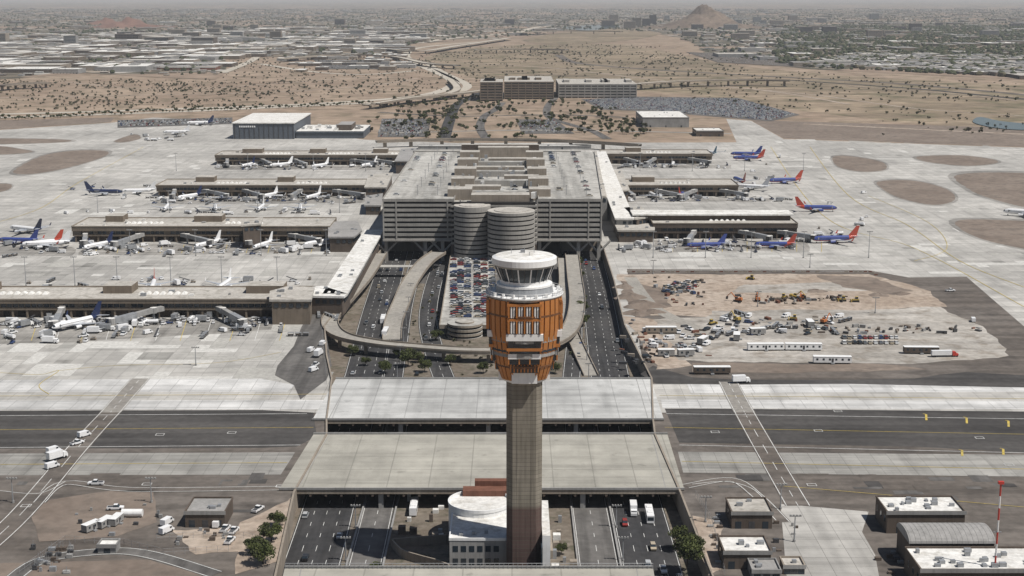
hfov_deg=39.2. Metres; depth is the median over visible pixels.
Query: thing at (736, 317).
excavator
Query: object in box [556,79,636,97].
parking structure
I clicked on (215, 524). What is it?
service van
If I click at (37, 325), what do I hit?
belt loader
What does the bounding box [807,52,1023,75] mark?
distant warehouses
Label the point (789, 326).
equipment trailer
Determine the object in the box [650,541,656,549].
car
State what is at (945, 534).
curved roof hall
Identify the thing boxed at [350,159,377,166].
jet bridge
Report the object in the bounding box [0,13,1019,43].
distant office blocks
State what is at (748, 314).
service van
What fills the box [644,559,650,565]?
car
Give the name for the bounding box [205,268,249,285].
airliner
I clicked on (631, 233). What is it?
terminal building
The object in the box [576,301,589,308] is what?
tree
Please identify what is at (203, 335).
baggage cart train
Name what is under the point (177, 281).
catering truck
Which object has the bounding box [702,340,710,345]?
service van
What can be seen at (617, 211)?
connector walkway
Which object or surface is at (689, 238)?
jet bridge
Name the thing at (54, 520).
infield
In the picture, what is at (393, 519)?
median barrier
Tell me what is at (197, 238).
jet bridge
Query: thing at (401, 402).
taxiway bridge
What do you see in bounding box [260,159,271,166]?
jet bridge
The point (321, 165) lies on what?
airliner
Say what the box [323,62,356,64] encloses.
warehouse
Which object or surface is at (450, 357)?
tree
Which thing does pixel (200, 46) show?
distant warehouses
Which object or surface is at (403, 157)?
terminal building
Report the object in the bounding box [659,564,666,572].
car
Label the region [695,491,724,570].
chain fence
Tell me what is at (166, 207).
airliner
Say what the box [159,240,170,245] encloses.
catering truck
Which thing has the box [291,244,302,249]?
catering truck
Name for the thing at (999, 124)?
river water
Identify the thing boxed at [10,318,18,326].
catering truck
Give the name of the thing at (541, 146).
long terminal hall
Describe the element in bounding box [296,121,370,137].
maintenance building
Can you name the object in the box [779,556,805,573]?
utility building
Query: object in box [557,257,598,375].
elevated road
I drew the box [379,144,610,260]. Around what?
parking garage
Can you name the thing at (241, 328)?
baggage cart train
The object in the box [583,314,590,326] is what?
tree
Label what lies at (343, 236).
terminal building
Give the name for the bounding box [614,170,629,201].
terminal building
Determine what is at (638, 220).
terminal building
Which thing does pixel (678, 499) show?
retaining wall
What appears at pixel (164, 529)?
service van
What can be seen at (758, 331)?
site office trailer
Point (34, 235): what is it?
airliner
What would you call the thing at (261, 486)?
service road markings
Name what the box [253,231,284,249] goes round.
airliner
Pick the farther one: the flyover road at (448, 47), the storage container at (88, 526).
the flyover road at (448, 47)
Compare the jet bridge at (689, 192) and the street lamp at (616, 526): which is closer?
the street lamp at (616, 526)
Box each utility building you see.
[183,496,232,527]
[718,535,772,568]
[725,497,773,528]
[747,558,781,575]
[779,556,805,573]
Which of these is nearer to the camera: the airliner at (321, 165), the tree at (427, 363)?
the tree at (427, 363)
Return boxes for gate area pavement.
[0,165,809,343]
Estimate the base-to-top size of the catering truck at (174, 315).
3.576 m
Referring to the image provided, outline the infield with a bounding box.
[0,118,1023,575]
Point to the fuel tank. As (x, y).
(138, 513)
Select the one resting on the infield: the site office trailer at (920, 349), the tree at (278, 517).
the tree at (278, 517)
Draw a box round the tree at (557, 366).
[551,362,561,370]
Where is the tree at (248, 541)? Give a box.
[243,535,263,549]
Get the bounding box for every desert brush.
[0,78,418,111]
[206,56,485,98]
[419,44,1023,134]
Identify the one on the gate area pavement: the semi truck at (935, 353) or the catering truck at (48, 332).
the catering truck at (48, 332)
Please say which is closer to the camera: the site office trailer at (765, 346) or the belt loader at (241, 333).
the site office trailer at (765, 346)
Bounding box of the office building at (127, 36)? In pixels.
[115,33,141,38]
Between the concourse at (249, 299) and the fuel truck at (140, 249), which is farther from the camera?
the fuel truck at (140, 249)
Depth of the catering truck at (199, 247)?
991.06 m
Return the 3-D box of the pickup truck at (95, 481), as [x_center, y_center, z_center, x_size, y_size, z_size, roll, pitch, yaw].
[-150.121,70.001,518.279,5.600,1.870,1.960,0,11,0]
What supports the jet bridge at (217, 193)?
on the apron
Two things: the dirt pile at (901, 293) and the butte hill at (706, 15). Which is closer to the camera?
the dirt pile at (901, 293)
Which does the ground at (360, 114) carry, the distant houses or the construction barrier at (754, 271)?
the distant houses
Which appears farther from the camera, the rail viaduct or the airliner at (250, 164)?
the rail viaduct
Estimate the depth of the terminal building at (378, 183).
1270.45 m
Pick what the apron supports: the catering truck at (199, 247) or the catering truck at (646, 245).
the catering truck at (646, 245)
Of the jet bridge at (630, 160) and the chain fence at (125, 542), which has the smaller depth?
the chain fence at (125, 542)
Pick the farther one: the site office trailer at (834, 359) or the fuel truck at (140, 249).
the fuel truck at (140, 249)
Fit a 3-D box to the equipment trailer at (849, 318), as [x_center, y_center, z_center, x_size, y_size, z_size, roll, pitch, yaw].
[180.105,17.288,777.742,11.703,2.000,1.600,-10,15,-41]
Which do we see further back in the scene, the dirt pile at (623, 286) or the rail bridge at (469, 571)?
the dirt pile at (623, 286)
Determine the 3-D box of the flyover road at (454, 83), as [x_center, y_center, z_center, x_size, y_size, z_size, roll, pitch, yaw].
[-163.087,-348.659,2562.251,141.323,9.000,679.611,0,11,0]
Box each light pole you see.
[6,477,16,502]
[145,477,155,502]
[701,496,711,522]
[776,483,786,509]
[790,514,801,541]
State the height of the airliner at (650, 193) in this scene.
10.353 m
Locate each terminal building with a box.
[241,217,262,248]
[269,286,314,324]
[328,221,361,251]
[364,172,392,196]
[364,193,382,214]
[394,147,416,173]
[612,219,654,241]
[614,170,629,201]
[625,206,649,224]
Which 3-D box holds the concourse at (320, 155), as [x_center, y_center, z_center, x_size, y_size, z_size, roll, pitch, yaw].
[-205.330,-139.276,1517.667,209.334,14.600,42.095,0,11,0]
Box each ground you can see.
[0,0,1023,147]
[0,1,1023,78]
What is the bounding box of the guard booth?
[96,538,120,552]
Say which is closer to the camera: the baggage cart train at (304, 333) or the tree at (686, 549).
the tree at (686, 549)
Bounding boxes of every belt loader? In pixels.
[31,320,43,327]
[162,318,174,323]
[234,329,246,335]
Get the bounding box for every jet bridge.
[48,305,65,329]
[80,233,88,245]
[105,306,164,324]
[110,233,144,248]
[169,189,176,199]
[180,233,213,246]
[201,189,228,199]
[215,306,247,325]
[224,159,229,167]
[242,189,264,199]
[245,240,253,247]
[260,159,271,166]
[287,189,302,198]
[288,233,321,242]
[293,159,307,167]
[332,189,365,198]
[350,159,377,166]
[373,159,395,166]
[623,157,640,165]
[628,191,635,199]
[644,157,656,165]
[654,189,684,199]
[677,189,697,200]
[683,229,696,242]
[687,157,711,165]
[719,189,748,198]
[738,230,772,241]
[777,230,815,241]
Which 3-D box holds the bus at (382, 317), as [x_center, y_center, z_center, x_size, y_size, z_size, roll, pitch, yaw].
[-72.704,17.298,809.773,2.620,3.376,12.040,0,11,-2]
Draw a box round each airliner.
[0,229,40,244]
[10,218,51,233]
[20,229,63,247]
[21,230,71,247]
[52,301,107,331]
[82,231,115,248]
[84,181,122,195]
[121,181,155,193]
[130,271,172,285]
[153,202,183,211]
[163,125,189,133]
[177,185,206,200]
[186,115,213,124]
[194,230,229,247]
[200,203,230,209]
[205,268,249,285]
[206,192,237,199]
[240,156,262,166]
[246,198,278,211]
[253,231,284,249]
[258,186,285,199]
[269,156,294,167]
[286,203,315,209]
[301,185,331,200]
[303,238,329,246]
[311,157,333,167]
[361,156,384,167]
[642,188,667,197]
[685,234,727,248]
[709,146,725,154]
[730,146,762,155]
[733,149,765,160]
[733,173,759,182]
[737,178,769,189]
[754,234,796,248]
[769,170,804,183]
[795,197,836,211]
[814,226,859,242]
[1003,208,1023,215]
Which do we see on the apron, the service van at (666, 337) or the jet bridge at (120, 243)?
the jet bridge at (120, 243)
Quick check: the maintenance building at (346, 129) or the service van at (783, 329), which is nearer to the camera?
the service van at (783, 329)
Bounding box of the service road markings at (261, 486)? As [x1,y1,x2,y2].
[0,378,809,575]
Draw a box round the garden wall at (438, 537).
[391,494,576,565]
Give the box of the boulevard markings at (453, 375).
[286,251,681,575]
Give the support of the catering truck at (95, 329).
on the gate area pavement
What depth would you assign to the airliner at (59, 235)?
1016.58 m
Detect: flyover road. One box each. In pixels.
[277,54,460,68]
[310,38,511,53]
[362,79,460,108]
[371,90,479,107]
[636,79,790,89]
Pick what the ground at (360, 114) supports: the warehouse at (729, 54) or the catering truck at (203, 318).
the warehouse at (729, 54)
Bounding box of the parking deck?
[439,255,495,341]
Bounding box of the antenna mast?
[993,481,1003,562]
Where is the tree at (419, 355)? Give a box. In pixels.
[415,351,424,358]
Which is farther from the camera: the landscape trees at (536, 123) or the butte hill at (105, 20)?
the butte hill at (105, 20)
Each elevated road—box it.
[382,250,445,339]
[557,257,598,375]
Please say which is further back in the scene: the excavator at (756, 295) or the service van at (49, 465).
the excavator at (756, 295)
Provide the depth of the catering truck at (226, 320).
773.83 m
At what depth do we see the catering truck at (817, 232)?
1053.98 m
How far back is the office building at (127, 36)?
5545.35 m
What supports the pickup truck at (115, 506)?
on the infield
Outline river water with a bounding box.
[562,25,1023,129]
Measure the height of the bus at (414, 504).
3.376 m
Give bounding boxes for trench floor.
[288,251,701,575]
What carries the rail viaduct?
on the apron
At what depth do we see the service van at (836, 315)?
787.47 m
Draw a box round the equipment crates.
[75,503,903,573]
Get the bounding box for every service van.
[1,329,9,333]
[44,461,59,468]
[46,445,60,451]
[77,430,90,437]
[142,329,152,333]
[158,524,174,534]
[160,516,173,524]
[212,521,218,527]
[217,327,226,331]
[307,346,314,351]
[308,365,318,371]
[647,343,657,347]
[648,338,655,342]
[663,334,674,339]
[696,346,702,351]
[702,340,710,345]
[719,316,728,321]
[745,312,751,317]
[776,328,786,332]
[781,312,790,317]
[834,313,843,317]
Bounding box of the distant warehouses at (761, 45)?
[0,8,1023,78]
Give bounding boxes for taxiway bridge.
[279,432,684,507]
[312,377,663,431]
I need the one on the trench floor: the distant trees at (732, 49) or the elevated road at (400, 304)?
the elevated road at (400, 304)
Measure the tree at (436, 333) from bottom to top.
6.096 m
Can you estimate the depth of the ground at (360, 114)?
2500.88 m
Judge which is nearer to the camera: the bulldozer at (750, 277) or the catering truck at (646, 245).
the bulldozer at (750, 277)
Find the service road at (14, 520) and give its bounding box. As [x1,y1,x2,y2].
[0,277,810,575]
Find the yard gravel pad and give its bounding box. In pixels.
[654,282,1008,363]
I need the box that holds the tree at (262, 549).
[248,538,275,563]
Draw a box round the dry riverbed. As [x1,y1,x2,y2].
[424,29,1023,126]
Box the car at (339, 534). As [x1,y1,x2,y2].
[336,532,342,538]
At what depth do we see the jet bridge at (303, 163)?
1477.76 m
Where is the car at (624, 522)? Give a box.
[622,518,627,525]
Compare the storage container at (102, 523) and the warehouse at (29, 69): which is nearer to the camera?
the storage container at (102, 523)
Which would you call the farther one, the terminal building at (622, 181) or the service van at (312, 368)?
the terminal building at (622, 181)
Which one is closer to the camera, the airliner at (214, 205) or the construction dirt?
the construction dirt
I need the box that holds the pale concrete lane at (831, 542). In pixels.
[0,379,1023,575]
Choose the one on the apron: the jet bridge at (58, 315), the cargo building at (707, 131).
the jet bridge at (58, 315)
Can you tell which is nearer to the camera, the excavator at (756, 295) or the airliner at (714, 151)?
the excavator at (756, 295)
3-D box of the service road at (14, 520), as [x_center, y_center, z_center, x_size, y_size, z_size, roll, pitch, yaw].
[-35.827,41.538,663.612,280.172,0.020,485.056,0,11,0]
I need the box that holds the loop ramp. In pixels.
[321,252,584,361]
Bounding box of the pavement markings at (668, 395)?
[0,147,1023,506]
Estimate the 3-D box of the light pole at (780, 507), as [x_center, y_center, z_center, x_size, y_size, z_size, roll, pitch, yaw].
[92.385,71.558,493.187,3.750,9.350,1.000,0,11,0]
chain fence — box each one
[19,536,228,573]
[156,530,260,538]
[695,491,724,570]
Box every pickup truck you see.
[69,439,84,445]
[87,479,103,484]
[107,503,123,509]
[219,524,230,531]
[224,536,235,543]
[228,526,239,533]
[251,505,264,512]
[684,335,694,339]
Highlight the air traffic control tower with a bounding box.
[485,248,562,565]
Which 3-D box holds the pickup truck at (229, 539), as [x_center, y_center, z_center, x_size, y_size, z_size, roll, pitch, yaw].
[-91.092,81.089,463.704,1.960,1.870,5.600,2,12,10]
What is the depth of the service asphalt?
662.89 m
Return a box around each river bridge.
[0,82,50,90]
[473,48,568,53]
[516,30,622,34]
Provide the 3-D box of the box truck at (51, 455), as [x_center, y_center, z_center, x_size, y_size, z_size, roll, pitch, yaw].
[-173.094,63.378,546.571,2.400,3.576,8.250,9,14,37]
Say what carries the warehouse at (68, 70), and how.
on the ground at (360, 114)
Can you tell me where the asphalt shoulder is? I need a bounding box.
[0,269,1023,575]
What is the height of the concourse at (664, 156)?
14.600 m
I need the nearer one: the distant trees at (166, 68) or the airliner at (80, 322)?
the airliner at (80, 322)
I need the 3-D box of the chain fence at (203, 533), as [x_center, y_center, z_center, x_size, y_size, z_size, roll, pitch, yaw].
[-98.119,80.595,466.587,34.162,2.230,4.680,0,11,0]
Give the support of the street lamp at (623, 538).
on the boulevard road at (587, 531)
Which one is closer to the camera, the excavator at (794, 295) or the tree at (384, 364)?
the tree at (384, 364)
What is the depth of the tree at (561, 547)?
471.31 m
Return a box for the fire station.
[904,546,1023,575]
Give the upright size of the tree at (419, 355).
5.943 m
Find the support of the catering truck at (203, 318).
on the gate area pavement
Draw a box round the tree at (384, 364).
[378,360,391,372]
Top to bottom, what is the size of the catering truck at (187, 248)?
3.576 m
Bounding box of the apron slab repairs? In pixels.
[0,139,1023,379]
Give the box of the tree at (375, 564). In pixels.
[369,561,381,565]
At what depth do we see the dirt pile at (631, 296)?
837.94 m
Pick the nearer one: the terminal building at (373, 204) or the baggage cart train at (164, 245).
the baggage cart train at (164, 245)
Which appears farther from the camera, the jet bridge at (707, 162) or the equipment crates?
the jet bridge at (707, 162)
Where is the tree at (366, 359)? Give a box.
[361,356,371,365]
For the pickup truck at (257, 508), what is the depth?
491.10 m
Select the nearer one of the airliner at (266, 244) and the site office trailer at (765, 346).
the site office trailer at (765, 346)
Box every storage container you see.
[80,518,99,532]
[96,515,112,528]
[108,512,123,525]
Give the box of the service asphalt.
[16,277,1023,575]
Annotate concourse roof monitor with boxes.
[630,210,793,219]
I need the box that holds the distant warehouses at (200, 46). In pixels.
[0,25,430,71]
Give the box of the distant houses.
[0,9,1023,75]
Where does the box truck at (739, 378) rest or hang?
on the service asphalt
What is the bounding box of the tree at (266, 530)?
[257,522,282,541]
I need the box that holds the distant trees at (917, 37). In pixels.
[771,24,1023,76]
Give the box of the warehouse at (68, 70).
[52,68,85,73]
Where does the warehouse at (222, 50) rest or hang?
on the ground at (360, 114)
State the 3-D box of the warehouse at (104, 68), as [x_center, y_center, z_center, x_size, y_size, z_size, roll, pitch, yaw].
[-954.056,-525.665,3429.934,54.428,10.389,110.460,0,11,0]
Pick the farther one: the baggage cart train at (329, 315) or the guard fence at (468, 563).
the baggage cart train at (329, 315)
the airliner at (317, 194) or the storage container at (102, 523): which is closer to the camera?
the storage container at (102, 523)
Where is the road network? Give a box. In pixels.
[0,6,1023,138]
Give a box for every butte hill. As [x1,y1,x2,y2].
[77,17,115,24]
[93,17,173,27]
[641,4,767,28]
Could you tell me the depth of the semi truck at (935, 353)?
701.57 m
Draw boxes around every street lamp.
[340,536,350,561]
[350,504,359,527]
[612,504,621,527]
[618,536,628,560]
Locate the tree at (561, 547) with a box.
[554,543,568,554]
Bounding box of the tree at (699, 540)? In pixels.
[682,532,705,545]
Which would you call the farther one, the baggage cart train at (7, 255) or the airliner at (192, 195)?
the airliner at (192, 195)
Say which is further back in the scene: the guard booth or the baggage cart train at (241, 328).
the baggage cart train at (241, 328)
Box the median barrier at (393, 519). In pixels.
[346,424,621,565]
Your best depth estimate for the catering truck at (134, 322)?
764.32 m
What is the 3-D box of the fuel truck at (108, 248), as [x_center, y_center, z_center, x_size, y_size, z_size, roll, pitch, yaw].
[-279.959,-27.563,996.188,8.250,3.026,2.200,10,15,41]
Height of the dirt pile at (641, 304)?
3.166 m
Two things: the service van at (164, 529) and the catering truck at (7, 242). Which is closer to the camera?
the service van at (164, 529)
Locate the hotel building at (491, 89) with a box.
[480,78,502,100]
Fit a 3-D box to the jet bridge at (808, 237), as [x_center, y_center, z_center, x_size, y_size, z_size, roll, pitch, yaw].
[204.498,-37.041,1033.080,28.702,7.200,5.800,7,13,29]
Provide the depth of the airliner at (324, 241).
1009.87 m
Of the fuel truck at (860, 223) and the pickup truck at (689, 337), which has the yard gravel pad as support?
the pickup truck at (689, 337)
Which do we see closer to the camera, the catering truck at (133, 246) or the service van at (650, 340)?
the service van at (650, 340)
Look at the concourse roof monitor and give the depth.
1057.34 m
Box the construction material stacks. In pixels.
[619,276,981,363]
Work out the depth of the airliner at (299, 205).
1182.81 m
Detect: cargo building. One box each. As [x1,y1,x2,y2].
[636,111,689,126]
[692,128,723,135]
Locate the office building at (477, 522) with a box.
[448,478,552,565]
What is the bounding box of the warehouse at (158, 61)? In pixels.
[124,59,182,63]
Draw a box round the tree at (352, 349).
[346,345,358,355]
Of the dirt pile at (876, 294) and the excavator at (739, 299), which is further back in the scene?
the dirt pile at (876, 294)
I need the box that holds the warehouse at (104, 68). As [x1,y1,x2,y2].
[94,65,113,70]
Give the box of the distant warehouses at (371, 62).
[277,51,416,71]
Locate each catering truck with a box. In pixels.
[3,240,15,245]
[5,317,20,323]
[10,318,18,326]
[18,319,33,327]
[38,329,47,336]
[41,335,58,343]
[42,329,55,335]
[43,315,53,321]
[46,246,58,251]
[82,326,98,332]
[98,323,114,330]
[116,323,131,331]
[120,326,129,331]
[127,244,138,249]
[132,319,137,326]
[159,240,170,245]
[166,249,174,254]
[171,312,179,319]
[172,279,180,285]
[182,246,191,251]
[191,315,206,321]
[194,246,205,250]
[224,317,233,322]
[236,323,251,328]
[240,197,249,201]
[240,276,253,281]
[278,247,288,252]
[287,240,298,245]
[288,246,294,251]
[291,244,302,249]
[302,243,312,248]
[310,210,319,214]
[621,244,632,249]
[633,240,643,244]
[640,243,651,248]
[773,197,782,201]
[813,231,824,235]
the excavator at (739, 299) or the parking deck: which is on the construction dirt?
the excavator at (739, 299)
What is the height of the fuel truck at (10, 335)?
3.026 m
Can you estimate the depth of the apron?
1140.08 m
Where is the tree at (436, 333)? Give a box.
[430,329,443,340]
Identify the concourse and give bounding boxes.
[0,281,336,317]
[71,213,336,241]
[155,175,366,195]
[214,148,399,164]
[600,146,712,163]
[626,175,738,195]
[650,218,797,238]
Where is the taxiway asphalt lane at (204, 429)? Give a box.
[0,409,1023,451]
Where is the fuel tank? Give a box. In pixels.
[121,509,142,517]
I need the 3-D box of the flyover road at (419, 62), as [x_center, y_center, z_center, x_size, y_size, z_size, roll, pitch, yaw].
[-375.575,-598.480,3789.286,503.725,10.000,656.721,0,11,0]
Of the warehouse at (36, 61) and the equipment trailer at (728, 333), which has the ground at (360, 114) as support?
the warehouse at (36, 61)
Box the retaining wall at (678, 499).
[274,241,713,575]
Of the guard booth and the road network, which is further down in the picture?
the guard booth
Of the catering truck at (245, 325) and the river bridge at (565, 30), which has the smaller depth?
the catering truck at (245, 325)
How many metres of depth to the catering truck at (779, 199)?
1231.99 m
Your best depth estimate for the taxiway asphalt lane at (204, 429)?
586.21 m
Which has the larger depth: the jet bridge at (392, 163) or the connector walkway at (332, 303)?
the jet bridge at (392, 163)
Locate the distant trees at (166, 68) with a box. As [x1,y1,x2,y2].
[7,25,401,73]
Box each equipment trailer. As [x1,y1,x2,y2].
[711,329,730,333]
[715,330,721,337]
[726,329,737,335]
[734,309,746,316]
[771,321,778,328]
[777,325,797,328]
[838,316,851,322]
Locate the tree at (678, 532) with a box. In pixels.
[668,525,689,538]
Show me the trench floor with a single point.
(465, 365)
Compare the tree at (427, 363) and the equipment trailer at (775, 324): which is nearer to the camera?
the tree at (427, 363)
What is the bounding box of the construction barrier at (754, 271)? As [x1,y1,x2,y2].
[627,271,877,274]
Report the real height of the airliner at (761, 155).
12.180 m
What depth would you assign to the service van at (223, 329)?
754.30 m
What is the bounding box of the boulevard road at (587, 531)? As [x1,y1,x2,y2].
[282,251,683,575]
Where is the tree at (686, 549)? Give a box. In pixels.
[672,536,704,566]
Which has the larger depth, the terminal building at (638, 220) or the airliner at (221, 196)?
the airliner at (221, 196)
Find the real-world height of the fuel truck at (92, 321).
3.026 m
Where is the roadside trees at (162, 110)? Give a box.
[0,100,375,119]
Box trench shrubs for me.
[327,293,579,374]
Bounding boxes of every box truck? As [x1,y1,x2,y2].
[45,448,67,460]
[314,348,322,356]
[630,500,636,515]
[732,374,750,382]
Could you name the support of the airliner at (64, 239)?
on the gate area pavement
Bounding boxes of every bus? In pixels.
[380,314,385,322]
[381,326,388,334]
[409,497,418,515]
[645,504,653,522]
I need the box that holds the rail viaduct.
[375,138,641,148]
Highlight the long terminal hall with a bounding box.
[418,144,590,149]
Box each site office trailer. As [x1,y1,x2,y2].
[645,326,676,333]
[658,348,674,356]
[677,348,694,356]
[693,365,730,374]
[697,335,708,344]
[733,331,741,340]
[747,342,783,350]
[749,327,765,335]
[785,342,821,350]
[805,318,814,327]
[813,355,851,364]
[903,345,939,354]
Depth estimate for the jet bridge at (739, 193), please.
1250.99 m
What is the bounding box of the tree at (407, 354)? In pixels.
[399,348,416,366]
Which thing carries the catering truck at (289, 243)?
on the gate area pavement
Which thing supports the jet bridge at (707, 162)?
on the apron
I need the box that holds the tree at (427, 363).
[417,359,431,371]
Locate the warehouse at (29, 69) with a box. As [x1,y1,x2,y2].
[0,66,66,72]
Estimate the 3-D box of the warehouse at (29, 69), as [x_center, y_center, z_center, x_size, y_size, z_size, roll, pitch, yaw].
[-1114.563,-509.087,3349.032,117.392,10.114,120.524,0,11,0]
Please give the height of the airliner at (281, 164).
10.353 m
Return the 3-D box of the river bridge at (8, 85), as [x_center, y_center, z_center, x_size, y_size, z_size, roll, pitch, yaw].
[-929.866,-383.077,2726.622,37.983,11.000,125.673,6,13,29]
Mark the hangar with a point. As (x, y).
(270, 126)
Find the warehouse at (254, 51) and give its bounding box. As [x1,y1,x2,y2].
[243,51,266,52]
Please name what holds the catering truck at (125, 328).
on the gate area pavement
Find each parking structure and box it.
[504,76,553,98]
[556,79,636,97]
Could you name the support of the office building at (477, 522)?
on the trench floor
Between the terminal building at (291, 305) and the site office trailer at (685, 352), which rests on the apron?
the terminal building at (291, 305)
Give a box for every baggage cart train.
[2,253,17,257]
[46,277,55,282]
[158,244,173,246]
[200,331,208,338]
[231,327,251,330]
[252,316,265,321]
[288,332,308,335]
[323,312,334,317]
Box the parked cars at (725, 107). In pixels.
[117,53,793,135]
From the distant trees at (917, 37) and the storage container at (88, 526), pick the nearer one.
the storage container at (88, 526)
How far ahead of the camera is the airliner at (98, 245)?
1002.12 m
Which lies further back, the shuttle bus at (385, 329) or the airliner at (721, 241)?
the airliner at (721, 241)
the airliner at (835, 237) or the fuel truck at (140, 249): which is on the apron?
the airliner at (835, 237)
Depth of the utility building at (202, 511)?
478.23 m
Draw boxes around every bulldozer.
[708,319,717,324]
[746,274,754,279]
[788,314,796,319]
[850,296,859,301]
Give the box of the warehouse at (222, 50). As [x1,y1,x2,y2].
[206,47,241,51]
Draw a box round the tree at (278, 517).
[267,510,286,522]
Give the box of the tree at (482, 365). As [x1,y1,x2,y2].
[476,362,488,373]
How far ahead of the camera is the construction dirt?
832.55 m
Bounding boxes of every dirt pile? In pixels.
[612,284,633,288]
[614,292,646,299]
[620,309,649,316]
[623,300,665,308]
[646,309,666,313]
[807,289,827,292]
[868,292,888,296]
[893,292,910,295]
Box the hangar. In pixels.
[232,113,310,138]
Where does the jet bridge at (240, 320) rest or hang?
on the apron
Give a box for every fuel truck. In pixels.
[3,333,15,339]
[83,320,95,325]
[104,246,111,250]
[136,247,144,251]
[138,319,146,326]
[147,319,158,324]
[187,315,194,321]
[223,211,233,214]
[832,231,842,234]
[854,222,864,225]
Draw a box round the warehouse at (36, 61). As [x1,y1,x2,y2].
[17,60,74,63]
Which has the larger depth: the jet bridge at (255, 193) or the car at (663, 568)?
the jet bridge at (255, 193)
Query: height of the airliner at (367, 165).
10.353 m
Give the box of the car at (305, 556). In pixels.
[302,553,309,560]
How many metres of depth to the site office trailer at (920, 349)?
707.33 m
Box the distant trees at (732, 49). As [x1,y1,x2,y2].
[0,8,1023,74]
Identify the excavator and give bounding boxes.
[726,292,742,301]
[728,311,741,321]
[755,292,759,301]
[789,291,805,298]
[820,313,832,323]
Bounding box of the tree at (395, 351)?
[392,349,403,357]
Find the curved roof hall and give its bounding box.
[896,522,995,560]
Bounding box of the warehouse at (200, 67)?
[156,66,220,69]
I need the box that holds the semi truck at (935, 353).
[931,350,958,356]
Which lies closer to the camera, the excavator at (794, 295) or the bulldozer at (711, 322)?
the bulldozer at (711, 322)
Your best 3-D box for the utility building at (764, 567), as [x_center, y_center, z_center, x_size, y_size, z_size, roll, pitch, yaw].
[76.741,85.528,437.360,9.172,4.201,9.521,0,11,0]
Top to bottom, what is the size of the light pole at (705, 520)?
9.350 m
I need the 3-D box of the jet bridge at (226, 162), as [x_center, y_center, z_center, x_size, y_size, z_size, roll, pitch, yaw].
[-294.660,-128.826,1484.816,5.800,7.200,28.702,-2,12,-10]
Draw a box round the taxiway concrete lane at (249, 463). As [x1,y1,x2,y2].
[0,452,1023,475]
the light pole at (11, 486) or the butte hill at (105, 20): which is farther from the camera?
the butte hill at (105, 20)
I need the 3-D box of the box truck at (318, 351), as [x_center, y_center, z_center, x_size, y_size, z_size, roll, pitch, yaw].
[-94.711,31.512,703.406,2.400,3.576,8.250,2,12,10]
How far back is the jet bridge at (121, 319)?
769.55 m
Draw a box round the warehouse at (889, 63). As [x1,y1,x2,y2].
[855,63,914,64]
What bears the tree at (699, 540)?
on the ground at (360, 114)
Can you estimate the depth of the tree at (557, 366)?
697.20 m
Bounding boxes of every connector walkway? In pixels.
[312,286,346,314]
[324,230,382,310]
[590,151,634,228]
[592,151,606,220]
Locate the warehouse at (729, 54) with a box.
[713,52,757,56]
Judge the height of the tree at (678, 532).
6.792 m
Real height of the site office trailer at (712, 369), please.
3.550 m
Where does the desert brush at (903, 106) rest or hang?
on the ground at (360, 114)
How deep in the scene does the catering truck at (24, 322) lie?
765.24 m
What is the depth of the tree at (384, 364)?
696.56 m
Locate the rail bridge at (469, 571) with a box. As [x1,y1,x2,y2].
[283,566,653,575]
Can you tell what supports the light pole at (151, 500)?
on the ground at (360, 114)
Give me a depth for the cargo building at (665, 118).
1931.73 m
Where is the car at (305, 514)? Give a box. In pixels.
[302,511,308,517]
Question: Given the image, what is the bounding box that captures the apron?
[0,118,1023,412]
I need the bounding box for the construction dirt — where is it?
[616,274,946,372]
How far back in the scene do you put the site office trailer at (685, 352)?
702.12 m
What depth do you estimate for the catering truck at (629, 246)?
997.12 m
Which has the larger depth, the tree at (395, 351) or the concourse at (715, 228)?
the concourse at (715, 228)
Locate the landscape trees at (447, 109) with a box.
[393,94,479,118]
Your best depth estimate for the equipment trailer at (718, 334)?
742.77 m
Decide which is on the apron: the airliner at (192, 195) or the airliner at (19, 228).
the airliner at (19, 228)
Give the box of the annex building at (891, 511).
[875,495,966,532]
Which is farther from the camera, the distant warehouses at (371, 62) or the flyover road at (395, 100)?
the distant warehouses at (371, 62)
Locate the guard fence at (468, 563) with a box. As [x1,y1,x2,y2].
[285,563,652,568]
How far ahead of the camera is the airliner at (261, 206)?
1182.61 m
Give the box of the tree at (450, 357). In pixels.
[445,354,456,365]
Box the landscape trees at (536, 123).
[366,97,650,138]
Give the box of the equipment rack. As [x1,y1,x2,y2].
[30,541,73,573]
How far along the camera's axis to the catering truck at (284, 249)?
984.95 m

